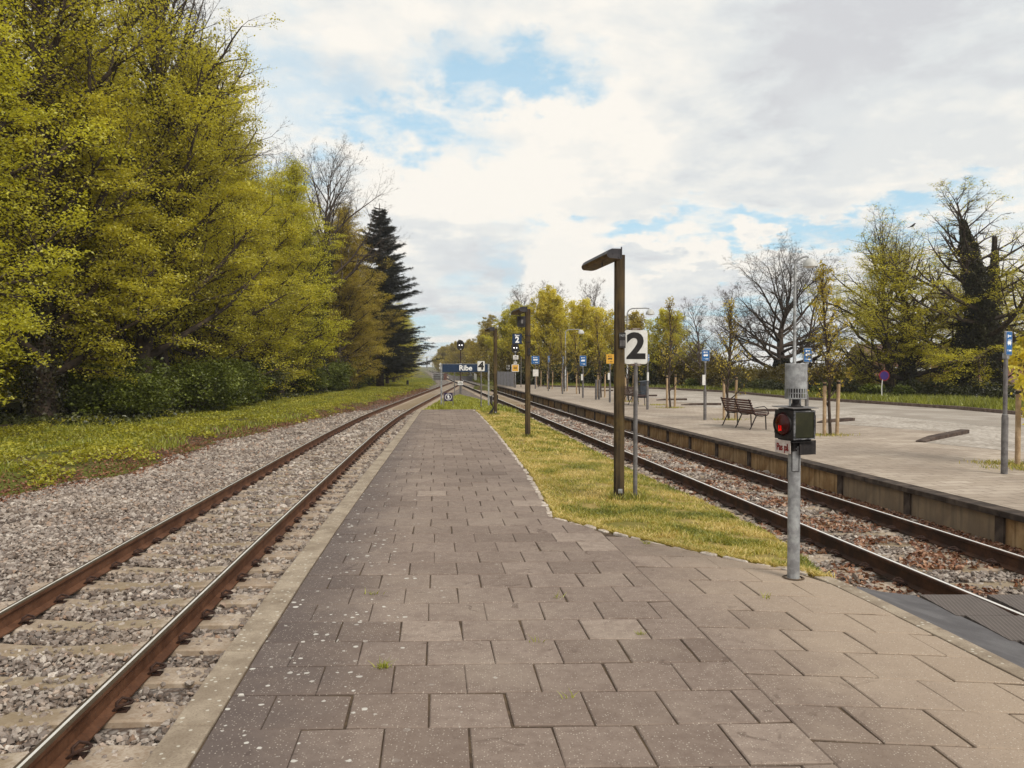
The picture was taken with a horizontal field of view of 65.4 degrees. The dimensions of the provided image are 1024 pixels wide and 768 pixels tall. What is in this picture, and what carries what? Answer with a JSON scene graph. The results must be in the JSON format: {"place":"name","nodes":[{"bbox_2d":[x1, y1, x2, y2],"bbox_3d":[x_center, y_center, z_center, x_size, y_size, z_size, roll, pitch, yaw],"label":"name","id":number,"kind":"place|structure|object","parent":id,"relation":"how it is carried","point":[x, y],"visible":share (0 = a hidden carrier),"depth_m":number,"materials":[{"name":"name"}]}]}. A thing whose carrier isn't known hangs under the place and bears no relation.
{"place":"outdoors","nodes":[
{"label":"outdoors","id":0,"kind":"place"},
{"bbox_2d":[0,377,433,488],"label":"verge grass","id":1,"kind":"structure","parent":0,"point":[418,380],"depth_m":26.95,"materials":[{"name":"green plant"}]},
{"bbox_2d":[0,367,770,496],"bbox_3d":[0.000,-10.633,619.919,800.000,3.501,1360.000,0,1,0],"label":"ground","id":2,"kind":"structure","parent":0,"point":[70,466],"depth_m":20.45,"materials":[{"name":"green plant"}]},
{"bbox_2d":[0,8,88,406],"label":"beech tree","id":3,"kind":"object","parent":2,"relation":"on","point":[12,362],"visible":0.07,"depth_m":32.44,"materials":[{"name":"green plant"}]},
{"bbox_2d":[5,363,129,412],"bbox_3d":[-17.049,0.249,31.696,4.562,2.584,5.228,1,1,28],"label":"shrub","id":4,"kind":"object","parent":2,"relation":"on","point":[71,377],"visible":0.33,"depth_m":30.56,"materials":[{"name":"green plant"}]},
{"bbox_2d":[0,0,143,404],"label":"beech tree","id":5,"kind":"object","parent":2,"relation":"on","point":[22,324],"visible":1,"depth_m":22.11,"materials":[{"name":"green plant"}]},
{"bbox_2d":[7,9,138,401],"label":"beech tree","id":6,"kind":"object","parent":2,"relation":"on","point":[18,373],"depth_m":40.79,"materials":[{"name":"green plant"}]},
{"bbox_2d":[0,0,210,420],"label":"beech tree","id":7,"kind":"object","parent":2,"relation":"on","point":[86,98],"visible":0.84,"depth_m":28.12,"materials":[{"name":"green plant"}]},
{"bbox_2d":[64,355,189,416],"bbox_3d":[-14.747,0.199,31.221,4.761,2.705,5.024,0,1,0],"label":"shrub","id":8,"kind":"object","parent":2,"relation":"on","point":[145,394],"visible":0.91,"depth_m":30.23,"materials":[{"name":"green plant"}]},
{"bbox_2d":[0,0,288,406],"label":"ash tree","id":9,"kind":"object","parent":2,"relation":"on","point":[164,354],"visible":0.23,"depth_m":37.37,"materials":[{"name":"green plant"}]},
{"bbox_2d":[0,302,296,402],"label":"woodland","id":10,"kind":"object","parent":2,"relation":"on","point":[6,379],"visible":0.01,"depth_m":41.61,"materials":[{"name":"green plant"}]},
{"bbox_2d":[22,0,285,404],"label":"beech tree","id":11,"kind":"object","parent":2,"relation":"on","point":[183,103],"visible":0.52,"depth_m":34.19,"materials":[{"name":"green plant"}]},
{"bbox_2d":[0,384,370,426],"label":"wood undergrowth","id":12,"kind":"object","parent":2,"relation":"on","point":[14,417],"visible":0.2,"depth_m":29.34,"materials":[{"name":"green plant"}]},
{"bbox_2d":[148,355,259,411],"bbox_3d":[-13.922,0.091,35.561,4.356,2.749,4.624,1,2,30],"label":"shrub","id":13,"kind":"object","parent":2,"relation":"on","point":[203,387],"visible":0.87,"depth_m":34.57,"materials":[{"name":"green plant"}]},
{"bbox_2d":[97,42,317,398],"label":"beech tree","id":14,"kind":"object","parent":2,"relation":"on","point":[219,339],"visible":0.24,"depth_m":40.50,"materials":[{"name":"green plant"}]},
{"bbox_2d":[209,357,275,406],"bbox_3d":[-13.646,0.002,39.203,3.814,2.746,3.829,-1,2,-45],"label":"shrub","id":15,"kind":"object","parent":2,"relation":"on","point":[244,370],"visible":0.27,"depth_m":38.92,"materials":[{"name":"green plant"}]},
{"bbox_2d":[174,139,337,396],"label":"beech tree","id":16,"kind":"object","parent":2,"relation":"on","point":[282,332],"visible":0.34,"depth_m":45.74,"materials":[{"name":"green plant"}]},
{"bbox_2d":[234,358,292,400],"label":"shrub","id":17,"kind":"object","parent":2,"relation":"on","point":[274,374],"visible":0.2,"depth_m":44.20,"materials":[{"name":"green plant"}]},
{"bbox_2d":[214,150,354,394],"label":"beech tree","id":18,"kind":"object","parent":2,"relation":"on","point":[294,189],"visible":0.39,"depth_m":52.74,"materials":[{"name":"green plant"}]},
{"bbox_2d":[244,135,349,390],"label":"ash tree","id":19,"kind":"object","parent":2,"relation":"on","point":[258,167],"visible":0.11,"depth_m":61.61,"materials":[{"name":"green plant"}]},
{"bbox_2d":[284,358,331,392],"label":"shrub","id":20,"kind":"object","parent":2,"relation":"on","point":[310,384],"visible":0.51,"depth_m":55.73,"materials":[{"name":"green plant"}]},
{"bbox_2d":[325,358,356,390],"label":"shrub","id":21,"kind":"object","parent":2,"relation":"on","point":[337,377],"visible":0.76,"depth_m":60.76,"materials":[{"name":"green plant"}]},
{"bbox_2d":[288,198,394,389],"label":"beech tree","id":22,"kind":"object","parent":2,"relation":"on","point":[347,310],"visible":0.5,"depth_m":64.93,"materials":[{"name":"green plant"}]},
{"bbox_2d":[280,133,409,391],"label":"ash tree","id":23,"kind":"object","parent":2,"relation":"on","point":[328,218],"visible":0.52,"depth_m":58.40,"materials":[{"name":"brown plant"}]},
{"bbox_2d":[309,203,407,369],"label":"beech tree","id":24,"kind":"object","parent":2,"relation":"on","point":[380,331],"visible":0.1,"depth_m":70.48,"materials":[{"name":"green plant"}]},
{"bbox_2d":[372,302,415,383],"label":"beech tree","id":25,"kind":"object","parent":2,"relation":"on","point":[393,376],"visible":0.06,"depth_m":87.40,"materials":[{"name":"green plant"}]},
{"bbox_2d":[357,204,443,385],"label":"spruce tree","id":26,"kind":"object","parent":2,"relation":"on","point":[399,360],"visible":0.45,"depth_m":76.98,"materials":[{"name":"green plant"}]},
{"bbox_2d":[430,345,448,368],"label":"distant tree","id":27,"kind":"object","parent":2,"relation":"on","point":[442,351],"visible":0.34,"depth_m":244.50,"materials":[{"name":"green plant"}]},
{"bbox_2d":[433,340,461,363],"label":"distant tree","id":28,"kind":"object","parent":2,"relation":"on","point":[452,347],"visible":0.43,"depth_m":214.04,"materials":[{"name":"green plant"}]},
{"bbox_2d":[445,339,473,363],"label":"distant tree","id":29,"kind":"object","parent":2,"relation":"on","point":[467,344],"visible":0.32,"depth_m":175.12,"materials":[{"name":"green plant"}]},
{"bbox_2d":[433,346,504,380],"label":"hedge","id":30,"kind":"object","parent":2,"relation":"on","point":[464,359],"visible":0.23,"depth_m":123.12,"materials":[{"name":"green plant"}]},
{"bbox_2d":[464,327,505,372],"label":"distant tree","id":31,"kind":"object","parent":2,"relation":"on","point":[479,346],"visible":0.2,"depth_m":119.72,"materials":[{"name":"green plant"}]},
{"bbox_2d":[497,371,513,386],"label":"fence","id":32,"kind":"object","parent":2,"relation":"on","point":[506,378],"visible":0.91,"depth_m":71.41,"materials":[{"name":"grey metal"}]},
{"bbox_2d":[480,300,542,365],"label":"maple tree","id":33,"kind":"object","parent":2,"relation":"on","point":[505,317],"visible":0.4,"depth_m":82.90,"materials":[{"name":"green plant"}]},
{"bbox_2d":[0,371,1023,767],"bbox_3d":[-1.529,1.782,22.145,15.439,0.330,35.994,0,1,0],"label":"ballast stones","id":34,"kind":"object","parent":2,"relation":"on","point":[40,521],"visible":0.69,"depth_m":10.29,"materials":[{"name":"grey gravel"}]},
{"bbox_2d":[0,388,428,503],"bbox_3d":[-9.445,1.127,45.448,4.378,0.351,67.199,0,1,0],"label":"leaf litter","id":35,"kind":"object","parent":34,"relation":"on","point":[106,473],"visible":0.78,"depth_m":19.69,"materials":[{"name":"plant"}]},
{"bbox_2d":[0,379,463,767],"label":"railway track","id":36,"kind":"structure","parent":34,"relation":"on","point":[105,704],"depth_m":7.06,"materials":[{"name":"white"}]},
{"bbox_2d":[188,416,1023,767],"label":"platform base","id":37,"kind":"object","parent":34,"relation":"on","point":[524,636],"visible":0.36,"depth_m":4.35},
{"bbox_2d":[141,409,421,767],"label":"platform kerb","id":38,"kind":"structure","parent":37,"relation":"attached to","point":[182,740],"depth_m":4.82,"materials":[{"name":"concrete"}]},
{"bbox_2d":[190,410,1023,767],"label":"platform paving","id":39,"kind":"structure","parent":37,"relation":"on","point":[884,676],"depth_m":4.69,"materials":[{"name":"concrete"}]},
{"bbox_2d":[364,537,770,698],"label":"weeds","id":40,"kind":"object","parent":39,"relation":"on","point":[379,665],"visible":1,"depth_m":4.59,"materials":[{"name":"green plant"}]},
{"bbox_2d":[773,363,818,579],"bbox_3d":[2.296,0.807,6.489,0.296,1.948,0.262,0,1,-20],"label":"warning signal","id":41,"kind":"object","parent":39,"relation":"on","point":[794,423],"visible":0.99,"depth_m":6.43,"materials":[{"name":"metal"}]},
{"bbox_2d":[473,410,808,575],"bbox_3d":[-0.308,1.342,18.764,1.638,0.123,24.889,0,1,-9],"label":"stone edging","id":42,"kind":"object","parent":37,"relation":"on","point":[540,496],"visible":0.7,"depth_m":8.57,"materials":[{"name":"grey stone"}]},
{"bbox_2d":[814,576,1023,680],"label":"platform kerb","id":43,"kind":"structure","parent":37,"relation":"attached to","point":[1001,663],"depth_m":5.20,"materials":[{"name":"concrete"}]},
{"bbox_2d":[428,369,1023,616],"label":"railway track","id":44,"kind":"structure","parent":34,"relation":"on","point":[900,574],"depth_m":10.97,"materials":[{"name":"brown metal"}]},
{"bbox_2d":[507,405,1023,596],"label":"dead leaves","id":45,"kind":"object","parent":34,"relation":"on","point":[923,553],"visible":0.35,"depth_m":10.82,"materials":[{"name":"plant"}]},
{"bbox_2d":[856,586,1023,667],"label":"foot crossing","id":46,"kind":"object","parent":34,"relation":"on","point":[991,628],"visible":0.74,"depth_m":6.48,"materials":[{"name":"concrete"}]},
{"bbox_2d":[496,283,542,354],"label":"bare tree","id":47,"kind":"object","parent":2,"relation":"on","point":[515,293],"visible":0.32,"depth_m":94.22,"materials":[{"name":"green plant"}]},
{"bbox_2d":[502,284,595,383],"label":"maple tree","id":48,"kind":"object","parent":2,"relation":"on","point":[549,311],"visible":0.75,"depth_m":79.26,"materials":[{"name":"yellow plant"}]},
{"bbox_2d":[532,297,612,368],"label":"maple tree","id":49,"kind":"object","parent":2,"relation":"on","point":[579,314],"visible":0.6,"depth_m":75.37,"materials":[{"name":"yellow plant"}]},
{"bbox_2d":[561,279,611,345],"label":"bare tree","id":50,"kind":"object","parent":2,"relation":"on","point":[592,301],"visible":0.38,"depth_m":86.84,"materials":[{"name":"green plant"}]},
{"bbox_2d":[568,305,625,363],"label":"maple tree","id":51,"kind":"object","parent":2,"relation":"on","point":[604,316],"visible":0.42,"depth_m":74.20,"materials":[{"name":"green plant"}]},
{"bbox_2d":[477,342,732,386],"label":"hedge","id":52,"kind":"object","parent":2,"relation":"on","point":[507,362],"visible":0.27,"depth_m":73.07,"materials":[{"name":"green plant"}]},
{"bbox_2d":[603,310,656,358],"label":"maple tree","id":53,"kind":"object","parent":2,"relation":"on","point":[637,321],"visible":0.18,"depth_m":72.20,"materials":[{"name":"green plant"}]},
{"bbox_2d":[631,307,727,377],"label":"maple tree","id":54,"kind":"object","parent":2,"relation":"on","point":[661,322],"visible":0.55,"depth_m":66.09,"materials":[{"name":"green plant"}]},
{"bbox_2d":[661,295,729,385],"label":"bare tree","id":55,"kind":"object","parent":2,"relation":"on","point":[700,319],"visible":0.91,"depth_m":60.12,"materials":[{"name":"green plant"}]},
{"bbox_2d":[693,285,763,366],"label":"bare tree","id":56,"kind":"object","parent":2,"relation":"on","point":[742,343],"visible":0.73,"depth_m":60.48,"materials":[{"name":"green plant"}]},
{"bbox_2d":[497,385,1023,550],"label":"railway platform","id":57,"kind":"structure","parent":2,"relation":"on","point":[994,522],"depth_m":13.19,"materials":[{"name":"concrete"}]},
{"bbox_2d":[498,385,1023,510],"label":"forecourt","id":58,"kind":"structure","parent":57,"relation":"on","point":[900,455],"depth_m":17.10,"materials":[{"name":"grey concrete"}]},
{"bbox_2d":[511,344,518,387],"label":"railway signal","id":59,"kind":"object","parent":58,"relation":"on","point":[515,365],"visible":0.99,"depth_m":64.79,"materials":[{"name":"metal"}]},
{"bbox_2d":[542,340,558,388],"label":"young tree","id":60,"kind":"object","parent":58,"relation":"on","point":[550,351],"visible":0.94,"depth_m":61.44,"materials":[{"name":"green plant"}]},
{"bbox_2d":[555,330,573,390],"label":"young tree","id":61,"kind":"object","parent":58,"relation":"on","point":[561,350],"visible":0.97,"depth_m":55.59,"materials":[{"name":"green plant"}]},
{"bbox_2d":[569,329,590,393],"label":"young tree","id":62,"kind":"object","parent":58,"relation":"on","point":[576,356],"visible":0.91,"depth_m":50.81,"materials":[{"name":"green plant"}]},
{"bbox_2d":[590,312,612,397],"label":"young tree","id":63,"kind":"object","parent":58,"relation":"on","point":[598,344],"visible":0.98,"depth_m":44.91,"materials":[{"name":"green plant"}]},
{"bbox_2d":[606,354,613,401],"bbox_3d":[4.790,-0.274,38.997,0.380,2.360,0.116,0,1,0],"label":"bus stop sign","id":64,"kind":"object","parent":58,"relation":"on","point":[609,359],"visible":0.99,"depth_m":38.94,"materials":[{"name":"yellow metal"}]},
{"bbox_2d":[625,322,643,401],"bbox_3d":[5.832,-0.998,39.789,1.407,4.348,1.425,0,1,-11],"label":"young tree","id":65,"kind":"object","parent":58,"relation":"on","point":[628,368],"visible":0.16,"depth_m":39.81,"materials":[{"name":"green plant"}]},
{"bbox_2d":[656,296,691,407],"bbox_3d":[6.742,-1.200,33.881,1.407,5.126,1.425,-1,1,-23],"label":"young tree","id":66,"kind":"object","parent":58,"relation":"on","point":[670,333],"visible":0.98,"depth_m":33.95,"materials":[{"name":"green plant"}]},
{"bbox_2d":[701,350,709,419],"bbox_3d":[6.370,0.037,26.301,0.270,2.320,0.116,0,1,-4],"label":"bus stop sign","id":67,"kind":"object","parent":58,"relation":"on","point":[705,356],"visible":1,"depth_m":26.27,"materials":[{"name":"grey metal"}]},
{"bbox_2d":[711,298,755,419],"bbox_3d":[7.192,-0.691,26.393,1.407,4.348,1.425,0,1,-6],"label":"young tree","id":68,"kind":"object","parent":58,"relation":"on","point":[730,354],"visible":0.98,"depth_m":26.43,"materials":[{"name":"green plant"}]},
{"bbox_2d":[720,397,768,429],"bbox_3d":[6.755,0.841,23.211,0.650,0.879,1.850,0,1,-11],"label":"park bench","id":69,"kind":"object","parent":58,"relation":"on","point":[741,410],"visible":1,"depth_m":23.05,"materials":[{"name":"wood"}]},
{"bbox_2d":[538,385,1023,414],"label":"road kerb","id":70,"kind":"structure","parent":58,"relation":"on","point":[916,405],"depth_m":37.64,"materials":[{"name":"grey concrete"}]},
{"bbox_2d":[793,255,817,362],"bbox_3d":[9.168,-1.349,24.976,0.774,5.353,0.470,0,1,0],"label":"street lamp","id":71,"kind":"object","parent":58,"relation":"on","point":[808,262],"visible":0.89,"depth_m":24.91,"materials":[{"name":"metal"}]},
{"bbox_2d":[803,348,811,406],"bbox_3d":[8.320,0.134,22.506,0.250,2.300,0.107,0,1,-5],"label":"bus stop sign","id":72,"kind":"object","parent":58,"relation":"on","point":[805,359],"visible":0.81,"depth_m":22.44,"materials":[{"name":"blue metal"}]},
{"bbox_2d":[603,391,1023,451],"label":"cobbled bays","id":73,"kind":"object","parent":58,"relation":"on","point":[982,436],"visible":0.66,"depth_m":24.32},
{"bbox_2d":[916,429,968,441],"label":"kerb block","id":74,"kind":"structure","parent":73,"relation":"on","point":[929,438],"depth_m":19.74,"materials":[{"name":"grey concrete"}]},
{"bbox_2d":[612,400,1023,470],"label":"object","id":75,"kind":"structure","parent":58,"relation":"on","point":[1012,465],"depth_m":14.69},
{"bbox_2d":[802,260,854,435],"bbox_3d":[8.202,-0.784,20.622,1.463,4.815,1.915,0,1,-17],"label":"young tree","id":76,"kind":"object","parent":58,"relation":"on","point":[822,286],"visible":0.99,"depth_m":20.40,"materials":[{"name":"green plant"}]},
{"bbox_2d":[1001,331,1011,473],"bbox_3d":[8.171,0.312,13.208,0.180,2.370,0.107,-1,1,-28],"label":"bus stop sign","id":77,"kind":"object","parent":58,"relation":"on","point":[1005,417],"visible":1,"depth_m":13.18,"materials":[{"name":"grey metal"}]},
{"bbox_2d":[1002,333,1023,464],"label":"young tree","id":78,"kind":"object","parent":58,"relation":"on","point":[1013,364],"visible":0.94,"depth_m":14.26,"materials":[{"name":"green plant"}]},
{"bbox_2d":[539,382,1023,410],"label":"tall grass","id":79,"kind":"structure","parent":2,"relation":"on","point":[978,401],"depth_m":38.01,"materials":[{"name":"green plant"}]},
{"bbox_2d":[706,228,869,380],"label":"bare tree","id":80,"kind":"object","parent":2,"relation":"on","point":[780,358],"visible":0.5,"depth_m":60.30,"materials":[{"name":"brown plant"}]},
{"bbox_2d":[768,255,851,373],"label":"bare tree","id":81,"kind":"object","parent":2,"relation":"on","point":[803,322],"visible":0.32,"depth_m":67.29,"materials":[{"name":"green plant"}]},
{"bbox_2d":[687,355,980,392],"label":"hedge","id":82,"kind":"object","parent":2,"relation":"on","point":[713,375],"visible":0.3,"depth_m":56.37,"materials":[{"name":"green plant"}]},
{"bbox_2d":[717,373,1022,399],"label":"hedge","id":83,"kind":"object","parent":2,"relation":"on","point":[918,386],"visible":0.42,"depth_m":42.92,"materials":[{"name":"green plant"}]},
{"bbox_2d":[856,383,886,394],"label":"shrub","id":84,"kind":"object","parent":2,"relation":"on","point":[870,389],"visible":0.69,"depth_m":42.42,"materials":[{"name":"green plant"}]},
{"bbox_2d":[798,204,961,391],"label":"beech tree","id":85,"kind":"object","parent":2,"relation":"on","point":[890,380],"visible":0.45,"depth_m":48.98,"materials":[{"name":"green plant"}]},
{"bbox_2d":[892,383,915,395],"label":"shrub","id":86,"kind":"object","parent":2,"relation":"on","point":[904,389],"visible":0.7,"depth_m":41.42,"materials":[{"name":"green plant"}]},
{"bbox_2d":[829,217,1023,390],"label":"beech tree","id":87,"kind":"object","parent":2,"relation":"on","point":[906,363],"visible":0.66,"depth_m":44.94,"materials":[{"name":"green plant"}]},
{"bbox_2d":[842,344,1023,385],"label":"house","id":88,"kind":"structure","parent":2,"relation":"on","point":[916,362],"depth_m":78.66,"materials":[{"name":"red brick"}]},
{"bbox_2d":[844,175,1023,395],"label":"ivy tree","id":89,"kind":"object","parent":2,"relation":"on","point":[976,279],"visible":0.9,"depth_m":42.57,"materials":[{"name":"green plant"}]},
{"bbox_2d":[897,258,1023,388],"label":"beech tree","id":90,"kind":"object","parent":2,"relation":"on","point":[950,341],"visible":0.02,"depth_m":51.78,"materials":[{"name":"green plant"}]},
{"bbox_2d":[945,315,979,395],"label":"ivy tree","id":91,"kind":"object","parent":2,"relation":"on","point":[962,343],"visible":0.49,"depth_m":43.51,"materials":[{"name":"green plant"}]},
{"bbox_2d":[423,394,519,412],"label":"lawn grass","id":92,"kind":"structure","parent":0,"point":[460,401],"depth_m":35.88,"materials":[{"name":"green plant"}]},
{"bbox_2d":[440,364,488,405],"bbox_3d":[-2.140,0.268,36.316,2.225,2.380,0.075,0,1,0],"label":"station name sign","id":93,"kind":"object","parent":92,"relation":"on","point":[458,367],"visible":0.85,"depth_m":36.27,"materials":[{"name":"blue metal"}]},
{"bbox_2d":[5,0,1023,368],"label":"sky","id":94,"kind":"structure","parent":0,"point":[526,142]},
{"bbox_2d":[476,410,609,458],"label":"lawn grass","id":95,"kind":"structure","parent":0,"point":[514,421],"depth_m":19.70,"materials":[{"name":"green plant"}]},
{"bbox_2d":[483,414,823,576],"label":"lawn","id":96,"kind":"structure","parent":0,"point":[626,523],"depth_m":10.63,"materials":[{"name":"green plant"}]},
{"bbox_2d":[477,361,484,406],"bbox_3d":[-1.330,0.214,34.315,0.316,2.398,0.058,0,1,-2],"label":"number board","id":97,"kind":"object","parent":96,"relation":"on","point":[480,366],"visible":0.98,"depth_m":34.28,"materials":[{"name":"grey metal"}]},
{"bbox_2d":[485,326,497,414],"bbox_3d":[-0.749,-0.339,29.029,0.398,3.447,1.408,0,1,-7],"label":"platform lamp","id":98,"kind":"object","parent":96,"relation":"on","point":[493,399],"visible":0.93,"depth_m":28.64,"materials":[{"name":"metal"}]},
{"bbox_2d":[511,306,530,436],"bbox_3d":[0.236,-0.155,19.933,0.355,3.497,1.410,0,1,-9],"label":"platform lamp","id":99,"kind":"object","parent":96,"relation":"on","point":[524,321],"visible":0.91,"depth_m":19.54,"materials":[{"name":"black paint"}]},
{"bbox_2d":[493,412,655,500],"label":"post foot grass","id":100,"kind":"structure","parent":96,"relation":"on","point":[638,496],"depth_m":10.51,"materials":[{"name":"green plant"}]},
{"bbox_2d":[581,247,625,497],"bbox_3d":[1.242,0.032,10.743,0.340,3.543,1.410,0,1,-9],"label":"platform lamp","id":101,"kind":"object","parent":96,"relation":"on","point":[612,255],"visible":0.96,"depth_m":10.35,"materials":[{"name":"metal"}]},
{"bbox_2d":[625,328,647,498],"bbox_3d":[1.640,0.533,10.596,0.314,2.549,0.058,0,1,-2],"label":"number board","id":102,"kind":"object","parent":96,"relation":"on","point":[636,349],"visible":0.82,"depth_m":10.55,"materials":[{"name":"grey metal"}]},
{"bbox_2d":[476,410,834,577],"bbox_3d":[-0.161,1.295,18.655,1.853,0.056,24.927,0,1,-9],"label":"dry grass fringe","id":103,"kind":"object","parent":96,"relation":"on","point":[568,518],"visible":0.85,"depth_m":8.35,"materials":[{"name":"plant"}]},
{"bbox_2d":[537,386,1023,428],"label":"road","id":104,"kind":"structure","parent":0,"point":[965,417],"depth_m":31.15,"materials":[{"name":"grey asphalt"}]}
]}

